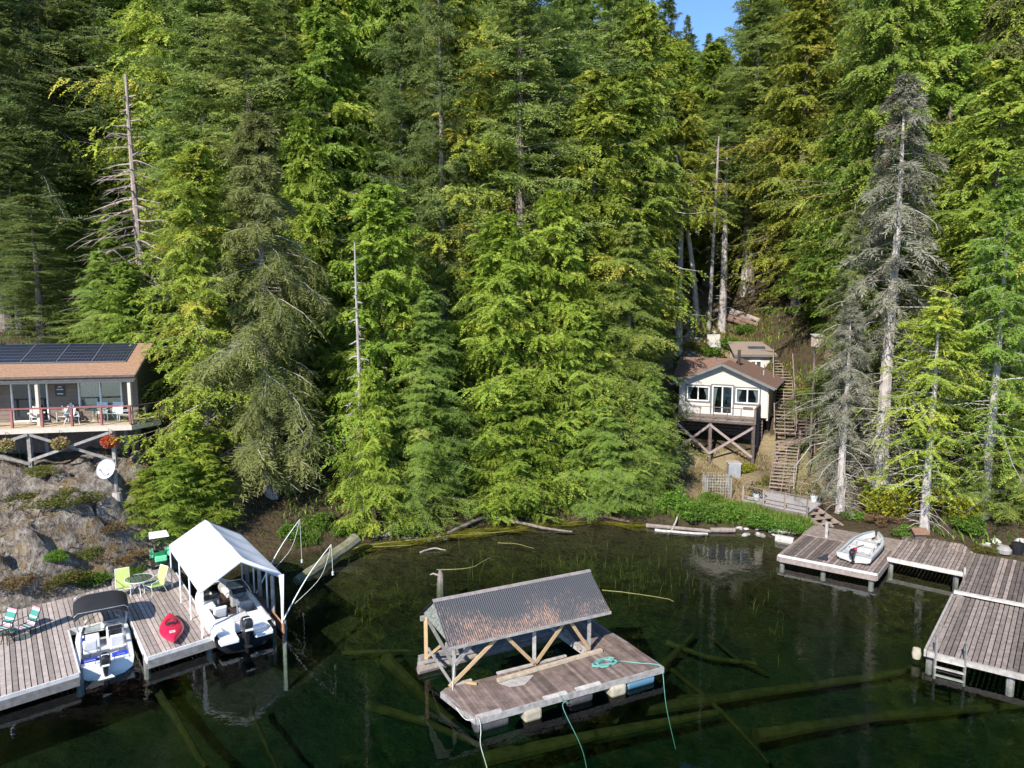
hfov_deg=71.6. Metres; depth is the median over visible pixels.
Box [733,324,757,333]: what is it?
shrub
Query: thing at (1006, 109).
cedar tree
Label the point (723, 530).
driftwood log
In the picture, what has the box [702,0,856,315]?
cedar tree
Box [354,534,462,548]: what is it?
floating reed
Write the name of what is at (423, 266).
young tree
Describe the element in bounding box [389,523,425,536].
shrub
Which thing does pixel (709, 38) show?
spruce tree
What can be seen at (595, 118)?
cedar tree
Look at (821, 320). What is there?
hemlock tree
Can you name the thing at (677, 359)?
shrub
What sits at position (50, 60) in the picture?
hemlock tree
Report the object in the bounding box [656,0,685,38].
spruce tree
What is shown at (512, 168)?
cedar tree
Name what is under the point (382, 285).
cedar tree
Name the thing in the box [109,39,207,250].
hemlock tree
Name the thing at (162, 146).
young tree
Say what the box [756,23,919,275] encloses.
fir tree
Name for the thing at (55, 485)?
rock heath
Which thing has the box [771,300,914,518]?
hemlock tree
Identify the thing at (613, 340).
hemlock tree
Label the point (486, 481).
young tree
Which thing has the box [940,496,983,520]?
shrub
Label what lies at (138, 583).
patio table
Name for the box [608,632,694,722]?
sunken log
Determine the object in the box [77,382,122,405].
window
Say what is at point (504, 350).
cedar tree
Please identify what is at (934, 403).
cedar tree
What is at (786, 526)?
shrub
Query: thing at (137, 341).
young tree
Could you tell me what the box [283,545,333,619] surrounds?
mooring pole
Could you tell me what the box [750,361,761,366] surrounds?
window
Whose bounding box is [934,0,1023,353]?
cedar tree
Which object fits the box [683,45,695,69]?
spruce tree
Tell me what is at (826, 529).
mooring post
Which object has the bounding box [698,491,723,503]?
shrub
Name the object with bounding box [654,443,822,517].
dry grass
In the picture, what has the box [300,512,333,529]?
shrub
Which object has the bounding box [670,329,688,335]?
shrub
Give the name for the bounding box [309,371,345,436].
young tree
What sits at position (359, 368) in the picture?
dead tree
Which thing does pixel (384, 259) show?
young tree
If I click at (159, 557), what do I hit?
garden tractor
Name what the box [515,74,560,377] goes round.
hemlock tree
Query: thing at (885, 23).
cedar tree
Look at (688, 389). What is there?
window
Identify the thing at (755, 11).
fir tree
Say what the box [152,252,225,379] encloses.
young tree
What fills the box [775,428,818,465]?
stair landing
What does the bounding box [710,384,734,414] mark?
sliding door
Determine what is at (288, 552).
mooring pole
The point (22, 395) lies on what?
sliding door
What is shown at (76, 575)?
shrub
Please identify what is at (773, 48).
fir tree
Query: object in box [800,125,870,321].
young tree
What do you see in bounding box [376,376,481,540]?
hemlock tree
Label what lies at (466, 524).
driftwood log
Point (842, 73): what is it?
fir tree
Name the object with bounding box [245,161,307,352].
young tree
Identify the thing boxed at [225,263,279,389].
young tree
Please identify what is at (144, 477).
cedar sapling
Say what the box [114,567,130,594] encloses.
patio chair
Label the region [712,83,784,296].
fir tree
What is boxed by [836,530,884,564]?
aluminium boat
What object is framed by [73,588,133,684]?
motor boat
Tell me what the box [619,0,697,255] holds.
cedar tree
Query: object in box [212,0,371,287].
fir tree
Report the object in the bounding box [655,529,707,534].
driftwood log
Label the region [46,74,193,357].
dead tree
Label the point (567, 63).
fir tree
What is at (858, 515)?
shrub
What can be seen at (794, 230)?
hemlock tree
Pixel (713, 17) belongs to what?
sky
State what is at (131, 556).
shrub
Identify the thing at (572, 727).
mooring rope
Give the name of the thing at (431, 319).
hemlock tree
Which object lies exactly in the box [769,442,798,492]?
wooden staircase
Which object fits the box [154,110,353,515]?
hemlock tree
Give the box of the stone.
[991,538,1001,543]
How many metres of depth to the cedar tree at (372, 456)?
39.28 m
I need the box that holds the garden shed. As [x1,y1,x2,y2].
[725,341,777,367]
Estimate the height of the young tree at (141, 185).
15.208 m
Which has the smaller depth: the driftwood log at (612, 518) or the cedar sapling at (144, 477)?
the cedar sapling at (144, 477)
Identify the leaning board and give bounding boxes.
[707,334,720,347]
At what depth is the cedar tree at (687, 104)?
60.17 m
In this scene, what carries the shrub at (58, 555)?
on the hillside
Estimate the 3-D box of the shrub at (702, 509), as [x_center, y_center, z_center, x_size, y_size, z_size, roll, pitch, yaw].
[11.225,7.661,42.241,2.522,1.244,2.782,3,7,23]
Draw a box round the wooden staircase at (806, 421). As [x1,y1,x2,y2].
[794,384,818,440]
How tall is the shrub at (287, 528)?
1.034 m
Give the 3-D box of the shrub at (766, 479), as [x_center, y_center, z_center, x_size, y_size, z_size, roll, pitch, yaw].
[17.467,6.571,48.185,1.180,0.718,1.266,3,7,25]
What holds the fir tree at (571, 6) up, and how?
on the hillside
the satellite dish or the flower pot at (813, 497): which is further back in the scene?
the flower pot at (813, 497)
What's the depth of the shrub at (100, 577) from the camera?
32.10 m
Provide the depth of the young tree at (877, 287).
47.18 m
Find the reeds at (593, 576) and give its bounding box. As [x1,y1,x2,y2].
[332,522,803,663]
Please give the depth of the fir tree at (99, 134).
53.72 m
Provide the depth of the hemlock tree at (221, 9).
51.98 m
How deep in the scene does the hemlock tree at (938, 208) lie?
44.89 m
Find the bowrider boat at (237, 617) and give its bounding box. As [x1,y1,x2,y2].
[195,578,274,653]
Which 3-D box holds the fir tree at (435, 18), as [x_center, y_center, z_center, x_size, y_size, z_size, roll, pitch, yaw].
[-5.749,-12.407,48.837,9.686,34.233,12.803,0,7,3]
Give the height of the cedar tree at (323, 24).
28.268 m
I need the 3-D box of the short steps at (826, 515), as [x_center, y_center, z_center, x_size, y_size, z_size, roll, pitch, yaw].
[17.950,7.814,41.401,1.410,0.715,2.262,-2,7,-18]
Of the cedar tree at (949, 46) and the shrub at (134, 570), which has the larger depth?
the cedar tree at (949, 46)
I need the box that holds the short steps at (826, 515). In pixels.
[809,507,843,526]
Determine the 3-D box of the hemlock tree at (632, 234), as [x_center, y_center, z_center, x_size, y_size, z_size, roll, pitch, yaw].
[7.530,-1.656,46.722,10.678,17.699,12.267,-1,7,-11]
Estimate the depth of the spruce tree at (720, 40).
124.56 m
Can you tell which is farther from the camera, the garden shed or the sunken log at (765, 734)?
the garden shed
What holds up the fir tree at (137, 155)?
on the hillside
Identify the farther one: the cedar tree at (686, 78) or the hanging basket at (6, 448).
the cedar tree at (686, 78)
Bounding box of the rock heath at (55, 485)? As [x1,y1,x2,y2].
[0,439,282,595]
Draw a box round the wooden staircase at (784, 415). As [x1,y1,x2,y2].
[772,349,797,437]
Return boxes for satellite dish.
[96,459,123,501]
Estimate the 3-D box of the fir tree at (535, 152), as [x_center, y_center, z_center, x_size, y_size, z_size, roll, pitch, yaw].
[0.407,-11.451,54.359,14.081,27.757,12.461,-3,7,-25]
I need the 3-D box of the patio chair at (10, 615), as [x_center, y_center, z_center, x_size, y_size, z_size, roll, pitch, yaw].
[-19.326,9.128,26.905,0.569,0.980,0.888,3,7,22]
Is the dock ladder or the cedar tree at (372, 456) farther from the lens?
the cedar tree at (372, 456)
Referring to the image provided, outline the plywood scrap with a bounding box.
[499,675,533,686]
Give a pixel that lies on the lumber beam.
(546, 666)
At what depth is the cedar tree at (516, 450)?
42.31 m
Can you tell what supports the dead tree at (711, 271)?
on the hillside
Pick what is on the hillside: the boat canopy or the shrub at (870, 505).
the shrub at (870, 505)
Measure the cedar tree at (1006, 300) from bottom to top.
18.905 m
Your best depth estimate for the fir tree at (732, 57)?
77.91 m
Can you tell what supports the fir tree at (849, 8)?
on the hillside
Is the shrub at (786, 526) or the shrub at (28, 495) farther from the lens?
the shrub at (786, 526)
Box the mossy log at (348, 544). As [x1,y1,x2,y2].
[293,534,360,585]
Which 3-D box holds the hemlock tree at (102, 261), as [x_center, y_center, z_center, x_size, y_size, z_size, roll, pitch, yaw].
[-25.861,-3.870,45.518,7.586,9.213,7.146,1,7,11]
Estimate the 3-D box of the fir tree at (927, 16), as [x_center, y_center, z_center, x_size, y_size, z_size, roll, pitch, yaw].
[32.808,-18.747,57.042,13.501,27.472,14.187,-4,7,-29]
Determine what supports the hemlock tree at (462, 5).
on the hillside
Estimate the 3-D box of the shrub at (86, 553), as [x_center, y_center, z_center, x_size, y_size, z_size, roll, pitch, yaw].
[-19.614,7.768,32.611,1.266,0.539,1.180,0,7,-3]
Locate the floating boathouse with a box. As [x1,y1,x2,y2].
[417,569,663,732]
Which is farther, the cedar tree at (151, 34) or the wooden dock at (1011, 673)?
the cedar tree at (151, 34)
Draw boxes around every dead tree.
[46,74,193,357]
[341,243,375,516]
[675,155,703,326]
[704,136,727,331]
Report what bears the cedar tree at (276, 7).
on the hillside
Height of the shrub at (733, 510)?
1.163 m
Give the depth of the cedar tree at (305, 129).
47.17 m
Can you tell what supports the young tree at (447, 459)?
on the hillside
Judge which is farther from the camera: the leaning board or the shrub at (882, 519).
the leaning board
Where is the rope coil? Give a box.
[592,657,662,669]
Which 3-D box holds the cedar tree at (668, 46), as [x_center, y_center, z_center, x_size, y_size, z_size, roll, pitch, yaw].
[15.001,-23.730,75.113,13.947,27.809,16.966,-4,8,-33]
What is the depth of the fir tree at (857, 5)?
70.84 m
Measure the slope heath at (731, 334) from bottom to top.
11.678 m
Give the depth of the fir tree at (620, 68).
61.61 m
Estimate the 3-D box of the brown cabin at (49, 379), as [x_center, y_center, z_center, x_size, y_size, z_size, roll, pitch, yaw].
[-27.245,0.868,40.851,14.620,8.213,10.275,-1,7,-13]
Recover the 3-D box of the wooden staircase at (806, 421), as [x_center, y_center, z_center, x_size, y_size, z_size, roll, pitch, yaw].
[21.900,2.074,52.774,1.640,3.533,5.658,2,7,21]
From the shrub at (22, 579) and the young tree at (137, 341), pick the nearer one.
the shrub at (22, 579)
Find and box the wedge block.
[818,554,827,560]
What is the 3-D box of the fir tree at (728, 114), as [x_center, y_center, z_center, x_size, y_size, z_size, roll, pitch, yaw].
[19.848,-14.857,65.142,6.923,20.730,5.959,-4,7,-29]
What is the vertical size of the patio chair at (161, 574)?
1.110 m
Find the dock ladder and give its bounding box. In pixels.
[932,634,967,686]
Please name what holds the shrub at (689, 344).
on the hillside
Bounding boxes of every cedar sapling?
[122,468,186,525]
[131,455,226,544]
[151,415,237,506]
[175,459,248,530]
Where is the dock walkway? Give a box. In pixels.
[887,534,973,596]
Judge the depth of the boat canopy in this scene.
28.95 m
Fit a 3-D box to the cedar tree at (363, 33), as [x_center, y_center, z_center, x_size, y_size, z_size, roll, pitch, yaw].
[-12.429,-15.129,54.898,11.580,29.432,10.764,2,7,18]
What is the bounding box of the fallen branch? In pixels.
[420,547,445,552]
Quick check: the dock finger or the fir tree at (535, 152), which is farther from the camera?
the fir tree at (535, 152)
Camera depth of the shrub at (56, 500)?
33.04 m
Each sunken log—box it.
[143,669,208,767]
[249,707,278,767]
[341,649,408,656]
[365,700,483,748]
[380,652,455,724]
[481,709,718,767]
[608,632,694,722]
[642,666,919,716]
[662,693,778,698]
[665,640,756,664]
[670,668,768,763]
[708,634,767,673]
[752,702,1023,743]
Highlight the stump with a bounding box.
[430,569,444,597]
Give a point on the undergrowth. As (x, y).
(864, 489)
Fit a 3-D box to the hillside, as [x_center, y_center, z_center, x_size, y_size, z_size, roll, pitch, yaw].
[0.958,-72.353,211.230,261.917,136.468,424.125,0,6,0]
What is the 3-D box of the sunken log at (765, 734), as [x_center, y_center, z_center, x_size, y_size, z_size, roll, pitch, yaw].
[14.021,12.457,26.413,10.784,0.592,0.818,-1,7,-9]
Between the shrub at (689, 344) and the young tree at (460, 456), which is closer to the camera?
the young tree at (460, 456)
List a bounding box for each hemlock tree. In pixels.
[0,0,125,316]
[2,223,98,343]
[43,0,142,278]
[45,250,172,384]
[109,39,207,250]
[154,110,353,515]
[155,0,284,320]
[158,65,247,352]
[337,0,453,329]
[351,290,500,517]
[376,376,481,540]
[387,0,549,378]
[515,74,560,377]
[539,405,663,521]
[554,277,696,501]
[561,222,709,488]
[614,373,697,502]
[635,202,677,399]
[762,160,823,278]
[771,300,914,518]
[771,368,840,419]
[772,71,1012,492]
[776,204,899,505]
[786,279,843,323]
[868,176,992,421]
[897,0,1023,364]
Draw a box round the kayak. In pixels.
[159,612,183,642]
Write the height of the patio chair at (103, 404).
0.980 m
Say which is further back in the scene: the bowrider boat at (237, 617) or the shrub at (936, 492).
the shrub at (936, 492)
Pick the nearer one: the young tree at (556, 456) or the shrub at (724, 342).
the young tree at (556, 456)
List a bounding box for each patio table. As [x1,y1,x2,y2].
[85,407,108,422]
[124,573,152,595]
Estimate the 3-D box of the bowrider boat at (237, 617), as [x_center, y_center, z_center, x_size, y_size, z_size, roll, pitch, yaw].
[-11.772,9.268,29.426,2.300,1.680,6.268,-5,8,-35]
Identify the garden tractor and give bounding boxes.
[149,530,169,569]
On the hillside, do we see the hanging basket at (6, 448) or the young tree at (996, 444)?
the young tree at (996, 444)
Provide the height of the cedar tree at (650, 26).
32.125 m
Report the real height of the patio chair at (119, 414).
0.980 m
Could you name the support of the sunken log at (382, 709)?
in the lake water
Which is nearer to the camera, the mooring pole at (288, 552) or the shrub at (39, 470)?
the mooring pole at (288, 552)
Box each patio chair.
[0,607,17,634]
[10,605,40,640]
[62,406,79,423]
[92,402,108,421]
[107,402,123,420]
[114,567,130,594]
[116,410,128,421]
[143,564,167,594]
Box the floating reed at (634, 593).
[602,590,673,601]
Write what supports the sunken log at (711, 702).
in the lake water
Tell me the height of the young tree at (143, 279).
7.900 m
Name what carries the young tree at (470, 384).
on the hillside
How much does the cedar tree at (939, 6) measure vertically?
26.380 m
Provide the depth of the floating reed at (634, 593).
32.16 m
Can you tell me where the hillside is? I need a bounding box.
[0,111,1023,767]
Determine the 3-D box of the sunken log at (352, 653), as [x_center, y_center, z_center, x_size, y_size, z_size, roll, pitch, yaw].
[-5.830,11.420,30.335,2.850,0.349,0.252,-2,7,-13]
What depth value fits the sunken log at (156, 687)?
25.79 m
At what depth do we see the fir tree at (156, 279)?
49.96 m
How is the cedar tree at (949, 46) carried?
on the hillside
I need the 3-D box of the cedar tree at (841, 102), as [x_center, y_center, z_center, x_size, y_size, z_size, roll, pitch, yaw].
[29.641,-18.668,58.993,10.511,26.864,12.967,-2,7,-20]
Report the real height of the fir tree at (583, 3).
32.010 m
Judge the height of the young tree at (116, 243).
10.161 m
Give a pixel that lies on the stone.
(998, 540)
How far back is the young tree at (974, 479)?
38.40 m
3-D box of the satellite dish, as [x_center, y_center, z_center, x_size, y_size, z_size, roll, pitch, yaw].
[-19.778,4.851,34.938,1.062,2.329,0.757,-5,8,-38]
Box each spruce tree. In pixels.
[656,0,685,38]
[682,15,693,49]
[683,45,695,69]
[688,32,701,67]
[693,50,702,84]
[701,33,713,74]
[715,38,733,61]
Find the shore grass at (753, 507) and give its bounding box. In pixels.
[618,489,816,530]
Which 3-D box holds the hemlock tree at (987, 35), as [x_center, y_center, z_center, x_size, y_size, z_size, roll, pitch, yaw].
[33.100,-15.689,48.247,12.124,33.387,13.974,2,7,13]
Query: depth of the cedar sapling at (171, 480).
35.66 m
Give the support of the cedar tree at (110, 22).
on the hillside
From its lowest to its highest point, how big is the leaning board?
1.480 m
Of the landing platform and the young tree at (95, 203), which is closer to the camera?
the landing platform
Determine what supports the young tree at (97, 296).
on the hillside
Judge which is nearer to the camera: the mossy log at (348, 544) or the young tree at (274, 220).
the mossy log at (348, 544)
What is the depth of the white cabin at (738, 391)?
53.71 m
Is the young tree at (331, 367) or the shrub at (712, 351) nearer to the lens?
the young tree at (331, 367)
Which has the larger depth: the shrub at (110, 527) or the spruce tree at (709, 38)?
the spruce tree at (709, 38)
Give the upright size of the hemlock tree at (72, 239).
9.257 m
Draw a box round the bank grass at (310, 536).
[293,497,610,547]
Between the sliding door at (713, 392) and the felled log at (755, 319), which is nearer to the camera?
the sliding door at (713, 392)
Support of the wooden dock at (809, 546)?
on the lake water
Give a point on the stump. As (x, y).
(440, 587)
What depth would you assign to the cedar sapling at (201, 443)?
37.78 m
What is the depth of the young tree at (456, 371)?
47.23 m
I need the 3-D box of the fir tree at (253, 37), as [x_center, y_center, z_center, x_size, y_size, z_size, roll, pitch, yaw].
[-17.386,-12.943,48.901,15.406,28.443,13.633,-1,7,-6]
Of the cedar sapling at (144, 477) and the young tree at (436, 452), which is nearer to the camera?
the cedar sapling at (144, 477)
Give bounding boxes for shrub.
[0,490,40,511]
[0,572,39,590]
[20,486,109,508]
[22,464,60,477]
[42,549,68,561]
[42,568,95,589]
[73,546,103,560]
[73,571,113,586]
[99,521,128,533]
[109,548,152,565]
[128,564,147,576]
[274,521,307,541]
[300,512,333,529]
[329,522,361,536]
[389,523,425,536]
[652,489,696,514]
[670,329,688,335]
[673,355,693,366]
[679,501,720,521]
[680,340,709,349]
[697,346,725,356]
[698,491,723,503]
[710,501,752,520]
[715,337,744,349]
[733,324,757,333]
[741,462,756,472]
[744,512,777,530]
[761,475,776,485]
[772,519,806,533]
[839,510,865,521]
[857,490,879,513]
[862,510,905,525]
[873,485,936,516]
[891,523,919,539]
[915,486,946,506]
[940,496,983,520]
[950,514,985,535]
[972,543,998,556]
[994,507,1023,524]
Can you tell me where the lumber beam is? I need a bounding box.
[497,648,602,682]
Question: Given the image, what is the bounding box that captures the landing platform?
[742,480,822,518]
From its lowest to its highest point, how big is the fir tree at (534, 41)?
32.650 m
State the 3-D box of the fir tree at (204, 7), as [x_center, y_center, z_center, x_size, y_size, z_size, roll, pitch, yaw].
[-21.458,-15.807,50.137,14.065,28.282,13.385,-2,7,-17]
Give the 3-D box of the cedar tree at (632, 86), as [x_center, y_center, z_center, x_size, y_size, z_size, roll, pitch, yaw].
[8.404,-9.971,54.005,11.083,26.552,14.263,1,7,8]
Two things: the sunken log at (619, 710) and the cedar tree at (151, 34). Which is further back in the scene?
the cedar tree at (151, 34)
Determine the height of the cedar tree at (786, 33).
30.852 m
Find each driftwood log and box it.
[447,515,486,533]
[494,515,571,532]
[578,511,629,522]
[646,523,710,532]
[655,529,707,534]
[710,527,735,532]
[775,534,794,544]
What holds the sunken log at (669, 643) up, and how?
in the lake water
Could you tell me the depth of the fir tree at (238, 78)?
54.00 m
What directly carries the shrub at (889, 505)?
on the hillside
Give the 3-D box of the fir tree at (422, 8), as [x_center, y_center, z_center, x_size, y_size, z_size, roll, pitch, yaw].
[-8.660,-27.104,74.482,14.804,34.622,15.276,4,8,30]
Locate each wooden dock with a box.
[0,563,216,710]
[777,525,900,591]
[912,553,1023,696]
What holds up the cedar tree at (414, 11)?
on the hillside
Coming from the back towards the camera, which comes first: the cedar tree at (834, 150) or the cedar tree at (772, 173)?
the cedar tree at (772, 173)
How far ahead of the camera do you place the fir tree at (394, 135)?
50.82 m
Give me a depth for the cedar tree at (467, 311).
46.05 m
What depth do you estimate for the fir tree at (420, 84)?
55.86 m
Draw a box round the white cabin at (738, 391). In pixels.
[669,350,785,464]
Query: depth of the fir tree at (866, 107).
53.17 m
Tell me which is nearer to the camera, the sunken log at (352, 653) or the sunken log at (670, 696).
the sunken log at (670, 696)
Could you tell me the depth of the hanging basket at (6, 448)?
35.91 m
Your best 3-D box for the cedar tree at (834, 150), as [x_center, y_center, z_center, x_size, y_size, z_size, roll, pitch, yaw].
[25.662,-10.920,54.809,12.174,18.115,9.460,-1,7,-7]
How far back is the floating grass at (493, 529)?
40.91 m
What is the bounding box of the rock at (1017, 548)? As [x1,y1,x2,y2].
[996,541,1023,555]
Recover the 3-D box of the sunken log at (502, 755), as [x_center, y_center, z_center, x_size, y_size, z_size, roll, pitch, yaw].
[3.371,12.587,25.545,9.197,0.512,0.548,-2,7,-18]
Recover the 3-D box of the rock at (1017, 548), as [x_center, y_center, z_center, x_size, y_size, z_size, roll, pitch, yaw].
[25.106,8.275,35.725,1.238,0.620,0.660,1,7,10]
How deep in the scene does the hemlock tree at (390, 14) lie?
53.11 m
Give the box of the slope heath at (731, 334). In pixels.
[655,278,807,412]
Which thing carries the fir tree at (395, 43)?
on the hillside
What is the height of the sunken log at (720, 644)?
0.524 m
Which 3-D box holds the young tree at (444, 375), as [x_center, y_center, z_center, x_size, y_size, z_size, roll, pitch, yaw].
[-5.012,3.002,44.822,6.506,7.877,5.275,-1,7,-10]
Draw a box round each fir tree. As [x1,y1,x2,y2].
[0,0,108,331]
[0,0,157,262]
[0,0,166,309]
[0,158,79,336]
[0,194,98,343]
[14,9,103,274]
[66,1,197,271]
[107,0,299,322]
[120,0,357,297]
[144,6,299,223]
[146,251,172,342]
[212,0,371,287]
[245,251,351,441]
[327,20,478,323]
[350,100,459,353]
[357,0,492,387]
[382,36,453,193]
[408,0,618,378]
[411,0,436,52]
[447,48,602,309]
[452,0,560,185]
[523,0,634,365]
[525,0,665,291]
[542,0,656,288]
[543,0,706,239]
[594,5,714,238]
[687,0,810,295]
[695,105,763,332]
[700,50,737,244]
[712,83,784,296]
[714,0,809,261]
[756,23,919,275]
[758,0,984,337]
[770,0,856,251]
[822,0,861,126]
[823,24,854,128]
[916,2,936,62]
[945,209,1023,389]
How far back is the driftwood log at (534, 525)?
41.43 m
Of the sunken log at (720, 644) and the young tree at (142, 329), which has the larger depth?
the young tree at (142, 329)
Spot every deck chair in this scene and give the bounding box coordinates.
[27,404,44,424]
[54,403,77,422]
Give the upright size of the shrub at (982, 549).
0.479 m
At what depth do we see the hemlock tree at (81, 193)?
55.37 m
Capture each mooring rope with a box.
[452,664,486,767]
[560,695,586,767]
[663,676,675,748]
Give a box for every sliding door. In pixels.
[10,384,49,421]
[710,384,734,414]
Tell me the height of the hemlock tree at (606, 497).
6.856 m
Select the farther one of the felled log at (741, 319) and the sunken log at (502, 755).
the felled log at (741, 319)
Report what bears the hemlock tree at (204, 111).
on the hillside
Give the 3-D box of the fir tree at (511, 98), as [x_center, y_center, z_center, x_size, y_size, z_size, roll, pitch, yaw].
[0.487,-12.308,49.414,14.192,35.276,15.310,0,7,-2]
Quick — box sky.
[535,0,787,76]
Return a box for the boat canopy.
[169,520,283,637]
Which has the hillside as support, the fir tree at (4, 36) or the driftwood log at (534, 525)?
the fir tree at (4, 36)
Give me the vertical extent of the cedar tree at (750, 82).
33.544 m
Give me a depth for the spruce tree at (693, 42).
124.07 m
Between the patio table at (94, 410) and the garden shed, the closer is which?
the patio table at (94, 410)
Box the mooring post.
[824,522,828,537]
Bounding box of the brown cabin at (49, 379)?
[0,343,178,469]
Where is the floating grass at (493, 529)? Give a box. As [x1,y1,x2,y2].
[351,520,647,552]
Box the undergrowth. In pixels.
[0,309,1022,545]
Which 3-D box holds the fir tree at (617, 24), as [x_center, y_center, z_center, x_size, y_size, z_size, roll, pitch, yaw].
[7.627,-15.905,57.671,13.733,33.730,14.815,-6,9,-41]
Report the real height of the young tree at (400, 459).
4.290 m
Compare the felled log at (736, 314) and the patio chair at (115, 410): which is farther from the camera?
the felled log at (736, 314)
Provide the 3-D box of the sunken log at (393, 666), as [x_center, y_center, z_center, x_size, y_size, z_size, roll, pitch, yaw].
[-3.706,12.011,28.206,0.599,1.001,4.952,-6,9,-41]
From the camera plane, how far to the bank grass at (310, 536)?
40.80 m
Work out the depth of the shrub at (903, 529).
38.63 m
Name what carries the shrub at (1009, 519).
on the hillside
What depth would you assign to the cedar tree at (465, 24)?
48.66 m
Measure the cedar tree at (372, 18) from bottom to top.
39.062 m
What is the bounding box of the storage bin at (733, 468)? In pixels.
[726,461,741,477]
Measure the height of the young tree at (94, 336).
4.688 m
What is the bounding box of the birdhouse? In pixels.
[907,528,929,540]
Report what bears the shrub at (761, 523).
on the hillside
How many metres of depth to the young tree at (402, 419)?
44.08 m
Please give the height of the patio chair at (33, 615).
0.980 m
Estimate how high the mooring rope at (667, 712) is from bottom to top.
2.257 m
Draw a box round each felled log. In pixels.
[712,311,759,326]
[714,308,752,320]
[716,315,747,325]
[726,307,761,321]
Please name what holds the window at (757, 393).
in the white cabin at (738, 391)
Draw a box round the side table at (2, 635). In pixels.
[0,628,15,644]
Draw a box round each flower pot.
[749,480,765,499]
[806,482,822,501]
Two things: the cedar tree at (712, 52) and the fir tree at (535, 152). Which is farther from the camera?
the cedar tree at (712, 52)
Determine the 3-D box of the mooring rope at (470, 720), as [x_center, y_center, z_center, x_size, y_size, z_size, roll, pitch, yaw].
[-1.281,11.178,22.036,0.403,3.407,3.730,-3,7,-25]
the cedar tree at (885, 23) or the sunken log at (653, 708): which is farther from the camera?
the cedar tree at (885, 23)
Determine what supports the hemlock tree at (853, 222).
on the hillside
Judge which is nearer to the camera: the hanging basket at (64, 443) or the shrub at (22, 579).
the shrub at (22, 579)
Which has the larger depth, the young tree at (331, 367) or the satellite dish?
the young tree at (331, 367)
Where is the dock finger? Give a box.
[240,561,288,690]
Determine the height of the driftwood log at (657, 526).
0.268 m
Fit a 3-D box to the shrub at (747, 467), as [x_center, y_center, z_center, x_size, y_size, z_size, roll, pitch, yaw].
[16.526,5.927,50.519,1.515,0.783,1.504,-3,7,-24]
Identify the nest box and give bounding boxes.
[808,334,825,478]
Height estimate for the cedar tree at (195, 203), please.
18.658 m
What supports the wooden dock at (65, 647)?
on the lake water
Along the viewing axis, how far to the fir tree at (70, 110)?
57.18 m
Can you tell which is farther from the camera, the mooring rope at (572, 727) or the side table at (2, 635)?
the side table at (2, 635)
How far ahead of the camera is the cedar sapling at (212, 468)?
37.16 m
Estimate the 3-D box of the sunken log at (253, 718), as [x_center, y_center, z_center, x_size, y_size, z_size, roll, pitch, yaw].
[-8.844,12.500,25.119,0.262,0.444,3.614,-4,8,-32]
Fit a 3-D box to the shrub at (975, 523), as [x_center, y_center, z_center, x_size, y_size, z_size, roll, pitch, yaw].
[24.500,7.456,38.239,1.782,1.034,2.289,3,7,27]
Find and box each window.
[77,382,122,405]
[685,384,710,402]
[734,386,760,405]
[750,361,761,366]
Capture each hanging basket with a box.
[0,432,16,452]
[50,430,70,450]
[99,429,118,447]
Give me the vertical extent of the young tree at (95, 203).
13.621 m
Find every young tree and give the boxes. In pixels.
[46,130,126,275]
[59,216,165,341]
[71,264,116,342]
[75,265,183,358]
[83,319,110,342]
[90,261,184,400]
[108,312,176,383]
[123,333,170,391]
[124,126,161,271]
[143,133,216,358]
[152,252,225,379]
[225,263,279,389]
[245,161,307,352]
[300,343,357,449]
[309,329,369,440]
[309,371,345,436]
[353,223,424,398]
[378,441,416,511]
[389,390,412,482]
[396,391,478,510]
[405,403,473,482]
[409,229,448,345]
[412,371,468,480]
[426,390,483,506]
[436,324,483,436]
[441,417,474,494]
[453,381,489,497]
[471,415,532,502]
[544,410,572,480]
[585,265,636,428]
[779,230,914,444]
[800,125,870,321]
[900,418,960,493]
[933,451,1004,525]
[943,233,1017,381]
[944,445,1001,501]
[949,362,1015,470]
[964,400,1023,526]
[1004,388,1023,426]
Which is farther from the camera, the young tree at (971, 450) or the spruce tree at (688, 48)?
the spruce tree at (688, 48)
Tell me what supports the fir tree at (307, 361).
on the hillside
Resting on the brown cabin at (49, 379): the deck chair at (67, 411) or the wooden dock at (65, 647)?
the deck chair at (67, 411)
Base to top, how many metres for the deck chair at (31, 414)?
1.016 m
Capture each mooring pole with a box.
[256,519,302,592]
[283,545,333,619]
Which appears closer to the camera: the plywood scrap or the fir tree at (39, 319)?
the plywood scrap
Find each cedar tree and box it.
[47,0,238,283]
[69,0,179,250]
[105,142,301,472]
[234,2,301,114]
[239,117,358,427]
[242,0,406,311]
[265,0,418,375]
[276,183,473,511]
[277,0,406,313]
[325,0,393,330]
[328,367,426,538]
[375,0,430,105]
[395,12,537,387]
[418,0,526,256]
[433,212,577,518]
[438,267,518,461]
[443,374,577,527]
[444,15,550,377]
[465,187,626,507]
[520,69,675,443]
[531,299,653,495]
[575,70,692,367]
[586,0,717,366]
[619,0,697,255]
[648,91,742,354]
[649,24,727,276]
[661,38,737,271]
[664,41,771,286]
[680,56,704,118]
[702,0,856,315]
[726,3,796,230]
[728,56,825,253]
[729,0,828,250]
[755,121,916,358]
[781,0,981,395]
[784,0,898,287]
[846,297,1023,533]
[852,0,1023,376]
[867,57,1023,454]
[889,0,982,334]
[903,175,1023,519]
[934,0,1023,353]
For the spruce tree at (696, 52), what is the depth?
116.49 m
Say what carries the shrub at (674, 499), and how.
on the hillside
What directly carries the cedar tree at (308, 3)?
on the hillside

